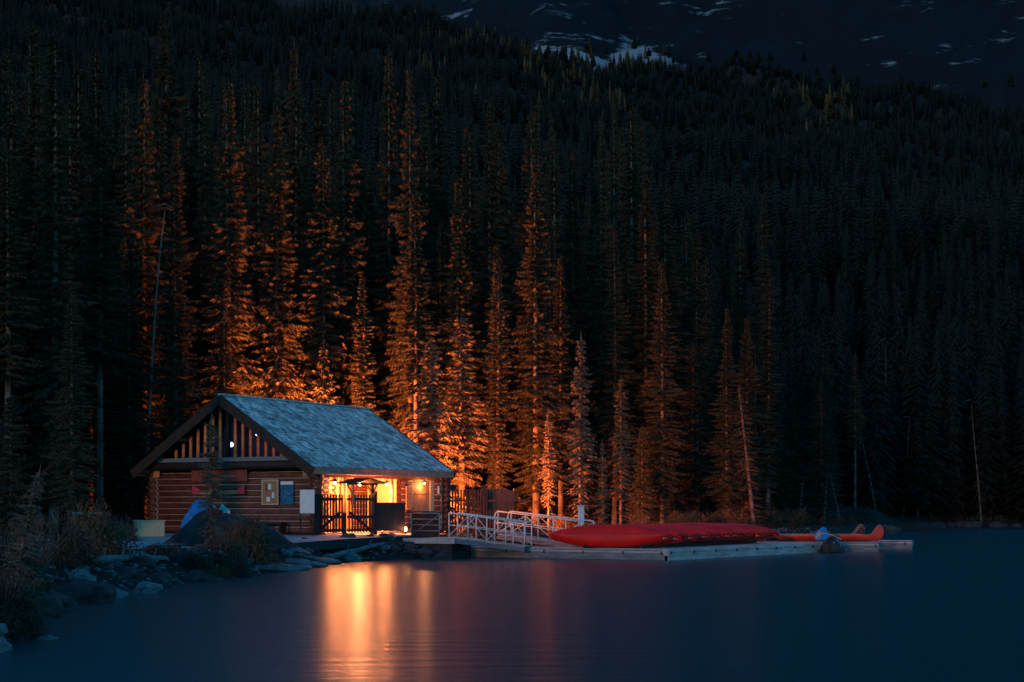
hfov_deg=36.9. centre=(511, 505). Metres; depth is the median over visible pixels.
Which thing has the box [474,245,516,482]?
spruce tree
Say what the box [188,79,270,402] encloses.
spruce tree
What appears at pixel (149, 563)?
boulder
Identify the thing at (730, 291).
spruce tree
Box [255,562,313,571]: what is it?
flat slab
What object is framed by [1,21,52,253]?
spruce tree
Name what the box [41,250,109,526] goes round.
spruce tree
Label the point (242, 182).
spruce tree
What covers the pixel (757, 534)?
canoe
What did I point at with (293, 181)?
spruce tree
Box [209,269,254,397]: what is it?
spruce tree
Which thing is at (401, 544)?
boulder
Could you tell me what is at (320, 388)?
spruce tree
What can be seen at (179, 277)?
spruce tree
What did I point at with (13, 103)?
spruce tree
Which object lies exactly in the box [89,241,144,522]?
spruce tree
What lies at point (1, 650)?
boulder
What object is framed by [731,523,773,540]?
canoe
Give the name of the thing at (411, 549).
boulder
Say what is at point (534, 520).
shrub
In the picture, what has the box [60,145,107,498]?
spruce tree
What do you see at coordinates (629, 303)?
spruce tree
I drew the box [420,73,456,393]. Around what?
spruce tree
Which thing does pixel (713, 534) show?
canoe
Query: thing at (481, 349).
spruce tree
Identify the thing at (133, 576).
boulder
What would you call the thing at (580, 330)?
spruce tree
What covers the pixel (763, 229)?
spruce tree
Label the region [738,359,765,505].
spruce tree
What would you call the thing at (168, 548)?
shrub
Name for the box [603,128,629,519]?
spruce tree
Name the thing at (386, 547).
boulder
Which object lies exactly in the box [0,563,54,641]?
shrub
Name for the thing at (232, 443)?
attic lamp
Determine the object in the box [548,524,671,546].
canoe
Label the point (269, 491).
notice board
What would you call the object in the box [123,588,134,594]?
boulder
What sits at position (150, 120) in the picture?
spruce tree
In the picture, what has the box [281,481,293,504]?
map poster
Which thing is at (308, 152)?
spruce tree
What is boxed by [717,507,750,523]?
shrub
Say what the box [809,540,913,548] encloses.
floating dock
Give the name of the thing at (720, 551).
floating dock
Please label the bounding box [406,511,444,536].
landing rail
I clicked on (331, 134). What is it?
spruce tree
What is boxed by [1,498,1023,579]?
undergrowth
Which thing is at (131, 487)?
spruce tree
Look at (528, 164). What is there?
spruce tree
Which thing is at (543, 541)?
gangway
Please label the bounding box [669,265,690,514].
spruce tree
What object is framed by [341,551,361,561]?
boulder
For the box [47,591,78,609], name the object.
boulder
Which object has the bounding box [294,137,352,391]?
spruce tree
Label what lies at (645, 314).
spruce tree
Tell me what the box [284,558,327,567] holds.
flat slab
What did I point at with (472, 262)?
spruce tree
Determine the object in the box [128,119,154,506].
spruce tree
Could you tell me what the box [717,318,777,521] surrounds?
spruce tree
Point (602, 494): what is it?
spruce tree
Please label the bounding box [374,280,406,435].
spruce tree
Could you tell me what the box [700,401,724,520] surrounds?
spruce tree
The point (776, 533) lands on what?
canoe
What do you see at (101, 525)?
shrub
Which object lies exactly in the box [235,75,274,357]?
spruce tree
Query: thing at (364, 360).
spruce tree
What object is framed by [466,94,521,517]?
spruce tree
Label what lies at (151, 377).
dead tree
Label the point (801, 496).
dead tree
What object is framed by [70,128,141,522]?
spruce tree
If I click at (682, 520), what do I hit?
shrub
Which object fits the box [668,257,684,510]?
spruce tree
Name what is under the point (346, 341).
spruce tree
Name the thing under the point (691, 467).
spruce tree
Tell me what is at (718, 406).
spruce tree
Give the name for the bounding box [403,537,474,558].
landing
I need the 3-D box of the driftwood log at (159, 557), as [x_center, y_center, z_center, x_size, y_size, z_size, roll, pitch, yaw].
[-10.405,1.347,43.984,0.239,0.527,2.085,0,0,17]
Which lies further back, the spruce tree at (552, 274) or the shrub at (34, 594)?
the spruce tree at (552, 274)
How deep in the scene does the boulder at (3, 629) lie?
24.14 m
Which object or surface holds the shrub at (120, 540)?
on the terrain
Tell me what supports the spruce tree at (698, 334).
on the terrain
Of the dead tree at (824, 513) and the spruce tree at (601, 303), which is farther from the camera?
the dead tree at (824, 513)
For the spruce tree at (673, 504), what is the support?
on the terrain
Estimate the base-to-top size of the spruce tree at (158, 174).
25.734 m
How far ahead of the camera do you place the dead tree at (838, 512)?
111.91 m
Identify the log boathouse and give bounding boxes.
[130,393,455,534]
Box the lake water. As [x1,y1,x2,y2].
[0,527,1023,681]
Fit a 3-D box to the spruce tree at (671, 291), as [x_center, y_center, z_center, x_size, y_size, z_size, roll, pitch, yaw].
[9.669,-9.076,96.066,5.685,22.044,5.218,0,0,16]
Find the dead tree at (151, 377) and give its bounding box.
[139,203,174,519]
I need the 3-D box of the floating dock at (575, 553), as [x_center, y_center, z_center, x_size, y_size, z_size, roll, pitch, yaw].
[2.881,2.113,65.550,9.180,0.674,3.530,0,0,28]
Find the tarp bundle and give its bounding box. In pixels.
[814,527,844,552]
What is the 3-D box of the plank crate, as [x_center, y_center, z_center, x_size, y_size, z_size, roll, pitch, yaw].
[-14.639,0.910,62.000,1.200,0.660,0.940,0,0,-20]
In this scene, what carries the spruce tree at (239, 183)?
on the terrain
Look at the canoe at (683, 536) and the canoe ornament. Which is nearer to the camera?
the canoe at (683, 536)
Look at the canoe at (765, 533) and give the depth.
71.03 m
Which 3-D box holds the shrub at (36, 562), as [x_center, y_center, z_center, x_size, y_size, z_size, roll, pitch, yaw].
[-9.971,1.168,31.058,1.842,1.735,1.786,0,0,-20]
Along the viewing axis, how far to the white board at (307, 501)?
63.58 m
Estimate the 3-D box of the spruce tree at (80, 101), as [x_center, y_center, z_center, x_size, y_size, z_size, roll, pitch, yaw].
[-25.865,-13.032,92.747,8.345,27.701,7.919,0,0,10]
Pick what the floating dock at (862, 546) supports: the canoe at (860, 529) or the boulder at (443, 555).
the canoe at (860, 529)
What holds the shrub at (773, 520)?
on the terrain
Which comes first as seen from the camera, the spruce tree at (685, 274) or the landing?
the landing
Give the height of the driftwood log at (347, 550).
0.762 m
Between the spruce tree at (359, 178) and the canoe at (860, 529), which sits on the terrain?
the spruce tree at (359, 178)
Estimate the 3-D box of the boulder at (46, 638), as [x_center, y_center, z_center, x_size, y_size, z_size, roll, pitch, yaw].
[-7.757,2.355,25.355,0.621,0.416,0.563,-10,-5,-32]
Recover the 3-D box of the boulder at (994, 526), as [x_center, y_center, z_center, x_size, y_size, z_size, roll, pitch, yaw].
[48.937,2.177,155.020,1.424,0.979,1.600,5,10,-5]
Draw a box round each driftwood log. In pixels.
[84,547,138,565]
[126,545,168,560]
[280,546,317,558]
[321,540,384,558]
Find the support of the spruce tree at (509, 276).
on the terrain
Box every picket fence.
[446,489,488,534]
[487,500,530,535]
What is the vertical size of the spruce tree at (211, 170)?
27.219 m
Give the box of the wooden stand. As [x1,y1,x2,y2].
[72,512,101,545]
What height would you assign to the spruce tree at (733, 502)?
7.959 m
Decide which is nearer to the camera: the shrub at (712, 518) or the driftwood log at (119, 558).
the driftwood log at (119, 558)
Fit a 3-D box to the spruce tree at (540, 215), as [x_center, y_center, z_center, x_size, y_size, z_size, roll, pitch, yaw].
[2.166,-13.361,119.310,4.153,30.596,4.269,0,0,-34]
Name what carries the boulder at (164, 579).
on the terrain
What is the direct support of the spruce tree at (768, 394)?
on the terrain
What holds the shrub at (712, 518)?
on the terrain
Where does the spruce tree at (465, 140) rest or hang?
on the terrain
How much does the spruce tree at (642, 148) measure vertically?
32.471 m
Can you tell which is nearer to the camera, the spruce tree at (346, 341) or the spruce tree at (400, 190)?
the spruce tree at (346, 341)
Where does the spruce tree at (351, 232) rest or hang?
on the terrain
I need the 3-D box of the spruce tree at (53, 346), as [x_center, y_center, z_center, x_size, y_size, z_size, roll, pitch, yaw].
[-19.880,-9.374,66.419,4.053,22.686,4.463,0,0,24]
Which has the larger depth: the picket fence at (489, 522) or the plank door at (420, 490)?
the picket fence at (489, 522)
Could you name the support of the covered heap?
on the path
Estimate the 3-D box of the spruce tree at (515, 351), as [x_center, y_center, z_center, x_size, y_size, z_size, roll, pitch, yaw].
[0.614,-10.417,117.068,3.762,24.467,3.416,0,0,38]
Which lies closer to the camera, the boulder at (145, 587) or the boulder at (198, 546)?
the boulder at (145, 587)
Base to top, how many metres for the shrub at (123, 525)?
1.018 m
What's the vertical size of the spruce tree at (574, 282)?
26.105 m
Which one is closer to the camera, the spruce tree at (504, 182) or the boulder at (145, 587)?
the boulder at (145, 587)
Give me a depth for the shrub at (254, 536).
50.40 m
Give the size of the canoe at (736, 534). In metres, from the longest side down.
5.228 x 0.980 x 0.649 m
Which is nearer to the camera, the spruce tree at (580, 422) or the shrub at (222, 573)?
the shrub at (222, 573)
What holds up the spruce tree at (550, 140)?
on the terrain
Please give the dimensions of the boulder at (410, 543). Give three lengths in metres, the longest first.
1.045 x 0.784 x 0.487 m
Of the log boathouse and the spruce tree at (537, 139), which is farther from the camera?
the spruce tree at (537, 139)
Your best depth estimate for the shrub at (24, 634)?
25.48 m
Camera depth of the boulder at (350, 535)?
62.80 m
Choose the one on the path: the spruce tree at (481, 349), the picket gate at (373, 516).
the picket gate at (373, 516)
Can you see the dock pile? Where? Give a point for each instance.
(580, 511)
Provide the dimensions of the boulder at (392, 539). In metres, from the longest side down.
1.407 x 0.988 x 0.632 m
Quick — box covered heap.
[162,499,291,543]
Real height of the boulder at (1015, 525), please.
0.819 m
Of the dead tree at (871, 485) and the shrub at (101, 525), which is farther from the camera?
the dead tree at (871, 485)
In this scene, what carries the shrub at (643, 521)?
on the terrain
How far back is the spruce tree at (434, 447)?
78.43 m
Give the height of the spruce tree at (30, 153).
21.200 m
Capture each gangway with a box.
[448,512,531,551]
[494,511,593,546]
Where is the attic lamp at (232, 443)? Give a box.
[231,421,233,446]
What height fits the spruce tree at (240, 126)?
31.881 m
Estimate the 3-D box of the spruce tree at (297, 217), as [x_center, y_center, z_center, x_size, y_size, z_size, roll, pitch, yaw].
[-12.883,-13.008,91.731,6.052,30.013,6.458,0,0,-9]
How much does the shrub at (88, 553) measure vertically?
1.334 m
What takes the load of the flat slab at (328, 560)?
on the terrain
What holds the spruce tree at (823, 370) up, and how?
on the terrain
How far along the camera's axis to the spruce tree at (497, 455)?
81.88 m
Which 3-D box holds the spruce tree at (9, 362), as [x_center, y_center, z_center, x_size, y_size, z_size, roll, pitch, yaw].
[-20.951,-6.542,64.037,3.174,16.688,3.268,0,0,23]
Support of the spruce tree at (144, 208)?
on the terrain
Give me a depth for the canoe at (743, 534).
69.29 m
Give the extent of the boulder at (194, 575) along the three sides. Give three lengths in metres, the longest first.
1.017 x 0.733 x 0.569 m
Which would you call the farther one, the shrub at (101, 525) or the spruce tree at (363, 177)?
the spruce tree at (363, 177)
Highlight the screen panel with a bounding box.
[377,502,405,533]
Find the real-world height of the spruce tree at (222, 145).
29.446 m
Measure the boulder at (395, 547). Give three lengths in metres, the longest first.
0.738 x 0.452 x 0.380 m
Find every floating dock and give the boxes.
[471,546,664,559]
[555,542,822,559]
[766,541,882,551]
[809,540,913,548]
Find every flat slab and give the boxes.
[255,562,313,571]
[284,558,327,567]
[287,547,310,558]
[312,557,341,564]
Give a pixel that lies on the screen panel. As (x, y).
(390, 516)
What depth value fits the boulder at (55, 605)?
30.23 m
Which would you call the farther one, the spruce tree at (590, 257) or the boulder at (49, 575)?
the spruce tree at (590, 257)
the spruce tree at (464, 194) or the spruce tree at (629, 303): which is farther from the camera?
the spruce tree at (464, 194)
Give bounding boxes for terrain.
[1,0,1023,638]
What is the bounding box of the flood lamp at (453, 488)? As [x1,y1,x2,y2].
[451,485,455,534]
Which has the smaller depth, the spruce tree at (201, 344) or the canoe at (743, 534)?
the canoe at (743, 534)
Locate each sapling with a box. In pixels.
[0,466,46,618]
[192,412,228,567]
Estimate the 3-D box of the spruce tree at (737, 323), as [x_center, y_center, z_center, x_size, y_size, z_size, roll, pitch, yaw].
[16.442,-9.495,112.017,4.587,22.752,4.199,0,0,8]
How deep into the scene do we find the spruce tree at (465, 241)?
91.87 m
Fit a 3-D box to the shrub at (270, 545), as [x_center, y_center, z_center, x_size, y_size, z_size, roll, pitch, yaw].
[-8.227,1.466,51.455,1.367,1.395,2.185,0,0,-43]
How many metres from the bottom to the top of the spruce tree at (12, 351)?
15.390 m
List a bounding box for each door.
[340,486,350,530]
[413,481,428,510]
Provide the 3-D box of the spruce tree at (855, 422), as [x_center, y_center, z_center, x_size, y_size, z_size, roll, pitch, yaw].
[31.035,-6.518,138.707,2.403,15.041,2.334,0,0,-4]
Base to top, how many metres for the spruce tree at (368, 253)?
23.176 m
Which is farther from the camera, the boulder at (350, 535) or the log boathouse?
the log boathouse
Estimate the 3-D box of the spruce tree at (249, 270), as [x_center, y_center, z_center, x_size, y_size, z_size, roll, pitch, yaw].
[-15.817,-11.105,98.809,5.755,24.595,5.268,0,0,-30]
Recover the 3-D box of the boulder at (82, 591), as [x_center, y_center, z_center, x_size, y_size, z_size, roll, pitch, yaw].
[-9.933,2.132,34.934,1.877,0.953,1.597,-7,-10,-14]
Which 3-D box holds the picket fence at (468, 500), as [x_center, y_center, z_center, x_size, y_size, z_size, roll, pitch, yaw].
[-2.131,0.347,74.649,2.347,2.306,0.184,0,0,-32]
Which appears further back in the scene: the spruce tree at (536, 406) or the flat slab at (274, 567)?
the spruce tree at (536, 406)
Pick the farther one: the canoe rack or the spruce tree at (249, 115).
the spruce tree at (249, 115)
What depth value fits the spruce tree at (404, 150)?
138.75 m
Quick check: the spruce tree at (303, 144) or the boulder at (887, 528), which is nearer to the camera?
the spruce tree at (303, 144)
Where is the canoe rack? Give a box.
[583,541,756,548]
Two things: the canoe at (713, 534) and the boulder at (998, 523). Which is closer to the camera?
the canoe at (713, 534)
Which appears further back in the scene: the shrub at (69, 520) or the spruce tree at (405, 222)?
the spruce tree at (405, 222)
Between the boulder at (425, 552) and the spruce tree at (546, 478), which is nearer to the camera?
the boulder at (425, 552)
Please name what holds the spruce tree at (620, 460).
on the terrain
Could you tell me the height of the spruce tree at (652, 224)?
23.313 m
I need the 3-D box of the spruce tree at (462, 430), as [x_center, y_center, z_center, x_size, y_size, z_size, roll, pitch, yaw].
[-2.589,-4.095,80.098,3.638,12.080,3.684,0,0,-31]
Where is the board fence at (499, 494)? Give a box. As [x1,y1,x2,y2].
[480,487,515,533]
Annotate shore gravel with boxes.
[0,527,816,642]
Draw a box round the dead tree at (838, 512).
[824,473,842,524]
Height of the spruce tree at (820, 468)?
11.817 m
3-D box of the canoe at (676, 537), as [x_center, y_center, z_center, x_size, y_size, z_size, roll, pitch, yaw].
[4.519,1.297,64.335,5.228,0.980,0.649,0,-29,17]
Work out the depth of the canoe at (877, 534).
74.53 m
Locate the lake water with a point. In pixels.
(938, 607)
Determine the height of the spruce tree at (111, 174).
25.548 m
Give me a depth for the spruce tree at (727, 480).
90.49 m
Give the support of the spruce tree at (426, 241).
on the terrain
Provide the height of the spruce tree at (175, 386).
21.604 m
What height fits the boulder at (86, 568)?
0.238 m
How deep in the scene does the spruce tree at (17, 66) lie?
101.72 m
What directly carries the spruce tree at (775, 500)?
on the terrain
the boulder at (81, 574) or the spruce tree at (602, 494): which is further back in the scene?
the spruce tree at (602, 494)
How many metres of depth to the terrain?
1446.80 m
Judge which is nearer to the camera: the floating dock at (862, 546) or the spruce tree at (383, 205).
the floating dock at (862, 546)
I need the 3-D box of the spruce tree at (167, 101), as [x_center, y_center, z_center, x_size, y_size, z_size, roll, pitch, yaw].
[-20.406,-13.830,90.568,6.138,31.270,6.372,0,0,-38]
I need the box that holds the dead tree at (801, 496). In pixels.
[797,476,809,517]
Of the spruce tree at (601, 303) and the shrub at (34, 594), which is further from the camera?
the spruce tree at (601, 303)
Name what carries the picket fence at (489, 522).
on the terrain
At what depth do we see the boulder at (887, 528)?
123.21 m
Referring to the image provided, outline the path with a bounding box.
[3,532,446,550]
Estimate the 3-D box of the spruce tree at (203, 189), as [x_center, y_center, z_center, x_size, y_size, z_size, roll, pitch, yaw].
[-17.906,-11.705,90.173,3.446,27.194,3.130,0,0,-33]
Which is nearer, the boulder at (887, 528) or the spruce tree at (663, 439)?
the spruce tree at (663, 439)
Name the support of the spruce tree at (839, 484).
on the terrain
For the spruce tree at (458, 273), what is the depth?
86.80 m
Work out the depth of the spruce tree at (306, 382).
86.71 m
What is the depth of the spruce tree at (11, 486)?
43.89 m
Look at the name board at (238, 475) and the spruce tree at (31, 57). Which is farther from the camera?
the spruce tree at (31, 57)
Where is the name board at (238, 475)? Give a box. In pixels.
[191,469,247,481]
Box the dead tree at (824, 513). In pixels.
[818,463,834,523]
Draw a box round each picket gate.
[314,493,345,534]
[347,494,376,533]
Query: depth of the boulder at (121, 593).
36.87 m
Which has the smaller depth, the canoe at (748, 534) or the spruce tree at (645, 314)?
the canoe at (748, 534)
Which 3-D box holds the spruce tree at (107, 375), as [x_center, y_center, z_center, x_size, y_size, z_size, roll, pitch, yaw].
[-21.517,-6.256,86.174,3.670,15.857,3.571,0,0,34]
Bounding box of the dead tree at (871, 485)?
[861,433,876,510]
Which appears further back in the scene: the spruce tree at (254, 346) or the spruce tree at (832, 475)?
the spruce tree at (832, 475)
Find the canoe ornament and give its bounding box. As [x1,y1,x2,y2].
[192,485,245,494]
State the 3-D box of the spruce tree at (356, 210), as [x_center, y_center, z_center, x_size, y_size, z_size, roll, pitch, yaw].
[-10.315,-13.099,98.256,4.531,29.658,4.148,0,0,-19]
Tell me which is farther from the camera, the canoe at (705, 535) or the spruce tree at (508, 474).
the spruce tree at (508, 474)
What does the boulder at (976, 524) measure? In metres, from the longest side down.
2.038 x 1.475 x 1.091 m
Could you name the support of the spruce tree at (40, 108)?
on the terrain
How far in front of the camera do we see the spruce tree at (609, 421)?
91.87 m
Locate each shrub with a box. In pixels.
[0,525,64,596]
[0,529,51,592]
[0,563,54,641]
[1,572,57,623]
[3,604,50,638]
[7,533,78,585]
[11,507,93,567]
[37,517,108,568]
[64,498,123,556]
[96,514,147,560]
[108,523,143,541]
[143,541,184,557]
[167,549,220,568]
[196,563,233,579]
[202,535,254,577]
[216,509,275,566]
[250,529,289,565]
[517,514,549,533]
[550,518,575,531]
[628,514,650,523]
[663,509,698,522]
[694,511,729,522]
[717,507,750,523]
[755,509,796,527]
[775,507,813,526]
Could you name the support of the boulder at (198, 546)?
on the terrain
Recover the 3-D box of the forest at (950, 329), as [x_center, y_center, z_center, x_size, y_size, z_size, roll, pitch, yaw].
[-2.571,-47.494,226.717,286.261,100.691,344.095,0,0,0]
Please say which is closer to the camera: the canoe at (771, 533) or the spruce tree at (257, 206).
the canoe at (771, 533)
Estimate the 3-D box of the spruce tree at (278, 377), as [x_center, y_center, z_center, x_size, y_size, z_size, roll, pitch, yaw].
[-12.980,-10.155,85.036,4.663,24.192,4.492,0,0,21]
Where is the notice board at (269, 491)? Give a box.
[261,479,278,504]
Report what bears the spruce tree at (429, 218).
on the terrain
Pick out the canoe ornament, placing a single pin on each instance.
(239, 491)
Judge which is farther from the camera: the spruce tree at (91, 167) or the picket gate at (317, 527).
the spruce tree at (91, 167)
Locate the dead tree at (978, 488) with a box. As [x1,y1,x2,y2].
[963,399,983,521]
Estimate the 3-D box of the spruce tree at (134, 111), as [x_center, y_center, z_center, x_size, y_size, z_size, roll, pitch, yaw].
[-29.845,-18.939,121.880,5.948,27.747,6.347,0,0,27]
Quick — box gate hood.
[337,478,386,533]
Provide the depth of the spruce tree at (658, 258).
97.90 m
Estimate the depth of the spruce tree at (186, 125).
124.71 m
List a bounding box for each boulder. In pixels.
[0,623,7,634]
[0,636,11,650]
[0,638,3,652]
[30,571,52,585]
[30,590,63,617]
[34,635,57,639]
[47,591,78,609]
[48,579,117,603]
[66,569,96,580]
[80,565,89,571]
[102,582,128,597]
[115,566,144,586]
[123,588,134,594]
[131,555,155,569]
[133,581,163,593]
[148,572,172,587]
[179,570,205,581]
[189,544,209,549]
[201,574,220,581]
[312,546,319,555]
[340,533,355,537]
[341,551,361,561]
[379,533,396,543]
[381,545,390,549]
[390,544,401,551]
[396,541,406,547]
[400,541,418,549]
[403,545,416,553]
[415,547,434,558]
[432,552,450,558]
[882,524,896,532]
[931,522,945,526]
[953,521,963,526]
[969,521,982,526]
[989,521,1001,527]
[989,522,1000,527]
[1011,523,1021,527]
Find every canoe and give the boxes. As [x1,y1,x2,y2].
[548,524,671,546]
[606,527,682,547]
[617,524,686,539]
[634,524,701,539]
[651,523,717,543]
[657,526,695,544]
[660,524,711,543]
[667,523,741,541]
[680,524,724,542]
[682,524,733,542]
[698,523,745,541]
[706,523,752,541]
[715,523,763,541]
[719,523,769,540]
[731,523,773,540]
[735,523,778,540]
[766,524,864,539]
[776,525,883,540]
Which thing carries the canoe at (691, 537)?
on the canoe rack
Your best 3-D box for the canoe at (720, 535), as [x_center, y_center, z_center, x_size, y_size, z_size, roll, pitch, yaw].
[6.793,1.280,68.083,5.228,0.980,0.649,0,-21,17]
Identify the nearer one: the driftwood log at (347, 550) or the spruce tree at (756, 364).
the driftwood log at (347, 550)
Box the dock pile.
[577,505,584,525]
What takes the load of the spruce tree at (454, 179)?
on the terrain
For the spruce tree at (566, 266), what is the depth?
110.14 m
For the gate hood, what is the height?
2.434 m
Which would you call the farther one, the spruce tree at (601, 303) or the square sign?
the spruce tree at (601, 303)
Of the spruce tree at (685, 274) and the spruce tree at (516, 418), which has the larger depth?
the spruce tree at (516, 418)
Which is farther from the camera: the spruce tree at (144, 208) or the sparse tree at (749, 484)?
the sparse tree at (749, 484)
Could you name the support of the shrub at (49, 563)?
on the terrain
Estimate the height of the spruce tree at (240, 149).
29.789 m
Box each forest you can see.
[0,0,1023,260]
[0,73,1023,522]
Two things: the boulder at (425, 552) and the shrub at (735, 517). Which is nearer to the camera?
the boulder at (425, 552)
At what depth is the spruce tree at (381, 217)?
109.61 m
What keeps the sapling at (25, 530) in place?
on the terrain
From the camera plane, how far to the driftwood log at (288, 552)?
55.56 m
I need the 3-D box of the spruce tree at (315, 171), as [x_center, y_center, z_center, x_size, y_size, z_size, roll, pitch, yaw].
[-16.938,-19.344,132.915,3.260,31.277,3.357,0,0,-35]
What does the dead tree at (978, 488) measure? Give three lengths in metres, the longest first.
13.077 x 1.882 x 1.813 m
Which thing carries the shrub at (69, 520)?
on the terrain
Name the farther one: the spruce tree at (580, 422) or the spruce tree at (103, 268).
the spruce tree at (103, 268)
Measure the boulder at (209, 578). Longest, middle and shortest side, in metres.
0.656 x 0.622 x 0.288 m
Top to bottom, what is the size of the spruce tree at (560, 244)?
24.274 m
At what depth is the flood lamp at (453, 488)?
75.17 m
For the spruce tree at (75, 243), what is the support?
on the terrain
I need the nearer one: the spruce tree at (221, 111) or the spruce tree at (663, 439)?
the spruce tree at (663, 439)
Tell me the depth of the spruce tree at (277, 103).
119.13 m
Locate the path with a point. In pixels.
(323, 542)
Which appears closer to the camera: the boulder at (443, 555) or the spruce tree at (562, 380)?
the boulder at (443, 555)
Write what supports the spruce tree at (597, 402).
on the terrain
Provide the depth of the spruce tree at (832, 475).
146.53 m
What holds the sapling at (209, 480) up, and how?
on the terrain
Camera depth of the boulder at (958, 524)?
158.37 m
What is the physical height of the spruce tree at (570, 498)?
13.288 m
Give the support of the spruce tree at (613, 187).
on the terrain
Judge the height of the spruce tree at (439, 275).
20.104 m
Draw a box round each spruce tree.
[0,53,23,241]
[0,77,49,504]
[0,153,49,480]
[0,214,46,534]
[0,393,51,552]
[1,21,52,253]
[1,78,102,534]
[3,31,104,534]
[18,78,85,516]
[40,280,105,532]
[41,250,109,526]
[58,91,113,527]
[60,69,112,500]
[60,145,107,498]
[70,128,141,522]
[79,160,110,516]
[80,43,120,375]
[83,249,170,532]
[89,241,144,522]
[91,261,140,514]
[93,111,147,503]
[93,158,111,484]
[105,72,188,518]
[121,98,136,200]
[127,92,139,271]
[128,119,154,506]
[131,12,198,393]
[136,94,193,501]
[136,135,206,456]
[142,96,153,152]
[148,254,200,485]
[162,54,238,420]
[176,94,193,293]
[180,81,221,416]
[181,228,217,417]
[183,109,233,346]
[183,156,196,293]
[184,66,219,270]
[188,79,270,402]
[208,280,235,393]
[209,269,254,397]
[210,98,239,278]
[211,162,244,369]
[212,72,233,249]
[230,172,244,302]
[233,86,256,212]
[234,152,248,354]
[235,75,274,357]
[236,79,293,396]
[236,129,248,164]
[240,149,301,399]
[240,244,269,396]
[241,108,312,400]
[263,69,291,364]
[267,40,327,401]
[279,91,308,318]
[282,89,316,317]
[286,85,341,402]
[286,128,314,396]
[292,299,315,401]
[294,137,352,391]
[308,341,339,403]
[310,90,341,394]
[311,106,325,209]
[317,80,380,416]
[326,145,381,404]
[330,78,383,392]
[344,274,384,413]
[351,164,385,413]
[351,174,376,391]
[356,156,374,308]
[361,51,407,423]
[366,127,404,369]
[370,180,385,370]
[372,65,442,443]
[372,124,429,423]
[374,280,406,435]
[388,189,441,441]
[402,134,408,211]
[402,340,471,532]
[406,94,445,427]
[407,144,438,445]
[418,182,505,518]
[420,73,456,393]
[427,216,451,450]
[427,313,493,532]
[432,200,453,316]
[435,124,506,520]
[437,208,482,462]
[443,126,486,520]
[446,158,486,508]
[446,174,460,276]
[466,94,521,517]
[470,259,521,502]
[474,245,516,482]
[475,216,486,518]
[480,125,521,486]
[481,235,523,508]
[483,183,521,488]
[486,142,518,334]
[501,110,548,516]
[501,164,574,530]
[505,246,517,489]
[508,214,527,519]
[513,209,526,400]
[515,102,548,517]
[521,143,546,519]
[524,222,574,525]
[530,138,579,522]
[537,411,560,532]
[539,255,578,520]
[540,179,551,518]
[542,113,565,513]
[554,311,611,526]
[557,240,587,513]
[559,144,595,515]
[564,230,593,515]
[564,336,598,522]
[571,120,634,522]
[579,201,610,518]
[581,201,592,491]
[585,269,606,516]
[587,221,649,523]
[593,438,611,524]
[594,106,656,520]
[596,109,628,518]
[598,176,695,522]
[602,179,624,516]
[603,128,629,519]
[606,379,638,523]
[608,237,643,523]
[622,191,710,518]
[623,427,658,523]
[627,122,654,491]
[629,261,690,523]
[637,219,678,519]
[638,222,654,509]
[665,455,686,522]
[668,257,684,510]
[669,216,721,519]
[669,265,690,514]
[676,341,715,521]
[677,231,721,521]
[700,308,754,522]
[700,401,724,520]
[702,276,762,515]
[703,343,732,492]
[710,224,766,517]
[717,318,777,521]
[718,423,743,515]
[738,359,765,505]
[739,343,778,524]
[748,194,795,515]
[753,273,788,516]
[759,386,798,515]
[796,381,846,522]
[801,315,849,488]
[813,364,843,494]
[826,435,841,502]
[841,354,869,507]
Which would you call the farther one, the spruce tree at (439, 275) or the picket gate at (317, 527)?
the spruce tree at (439, 275)
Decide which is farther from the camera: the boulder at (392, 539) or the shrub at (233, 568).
the boulder at (392, 539)
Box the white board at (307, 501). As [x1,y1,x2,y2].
[300,490,314,535]
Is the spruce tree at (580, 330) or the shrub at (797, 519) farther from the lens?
the spruce tree at (580, 330)
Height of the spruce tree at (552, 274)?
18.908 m
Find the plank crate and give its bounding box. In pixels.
[133,520,165,536]
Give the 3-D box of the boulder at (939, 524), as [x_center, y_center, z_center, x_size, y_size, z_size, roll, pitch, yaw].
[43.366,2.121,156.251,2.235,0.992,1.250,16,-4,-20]
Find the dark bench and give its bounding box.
[263,523,287,533]
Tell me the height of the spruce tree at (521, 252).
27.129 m
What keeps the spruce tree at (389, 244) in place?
on the terrain
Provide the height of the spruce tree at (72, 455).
10.206 m
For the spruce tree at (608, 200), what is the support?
on the terrain
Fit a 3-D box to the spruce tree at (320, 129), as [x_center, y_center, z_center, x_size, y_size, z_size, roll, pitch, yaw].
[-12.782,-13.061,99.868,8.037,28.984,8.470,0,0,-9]
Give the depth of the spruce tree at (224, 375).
80.42 m
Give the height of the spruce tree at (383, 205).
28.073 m
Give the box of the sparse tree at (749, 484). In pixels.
[732,387,767,526]
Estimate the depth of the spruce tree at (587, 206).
137.02 m
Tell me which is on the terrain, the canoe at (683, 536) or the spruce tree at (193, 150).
the spruce tree at (193, 150)
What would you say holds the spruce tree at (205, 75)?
on the terrain
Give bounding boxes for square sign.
[153,471,159,476]
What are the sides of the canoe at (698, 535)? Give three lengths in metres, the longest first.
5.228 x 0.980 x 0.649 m
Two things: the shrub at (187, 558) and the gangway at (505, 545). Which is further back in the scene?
the gangway at (505, 545)
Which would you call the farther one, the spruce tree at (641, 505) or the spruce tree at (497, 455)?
the spruce tree at (641, 505)
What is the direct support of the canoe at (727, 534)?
on the canoe rack

